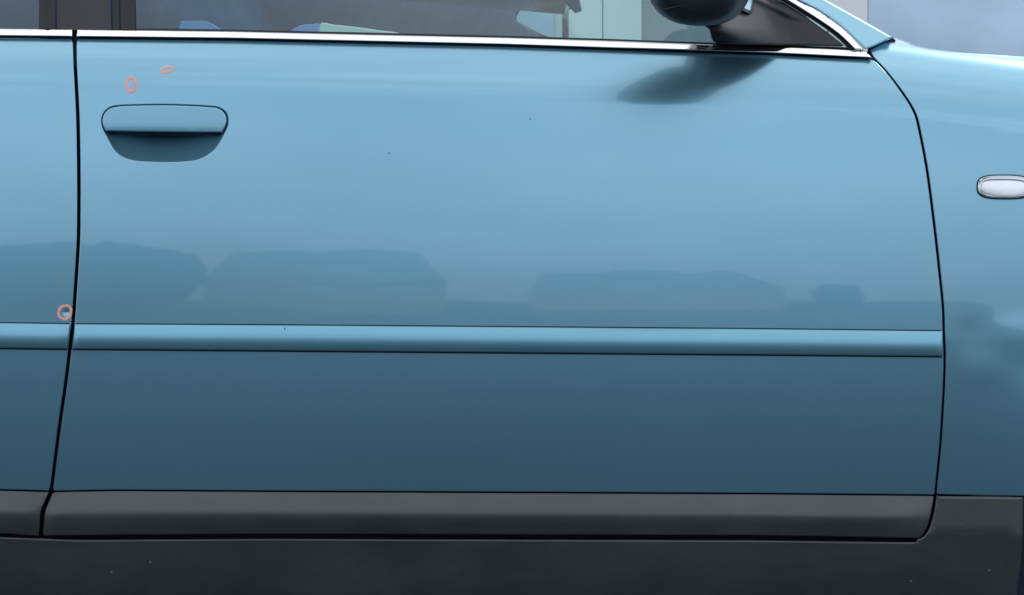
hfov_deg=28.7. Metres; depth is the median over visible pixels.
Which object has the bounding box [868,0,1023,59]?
window
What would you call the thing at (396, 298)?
parked car
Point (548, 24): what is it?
window
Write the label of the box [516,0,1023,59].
house
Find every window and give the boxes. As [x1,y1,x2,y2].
[516,11,561,36]
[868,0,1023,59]
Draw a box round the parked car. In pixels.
[0,0,1023,594]

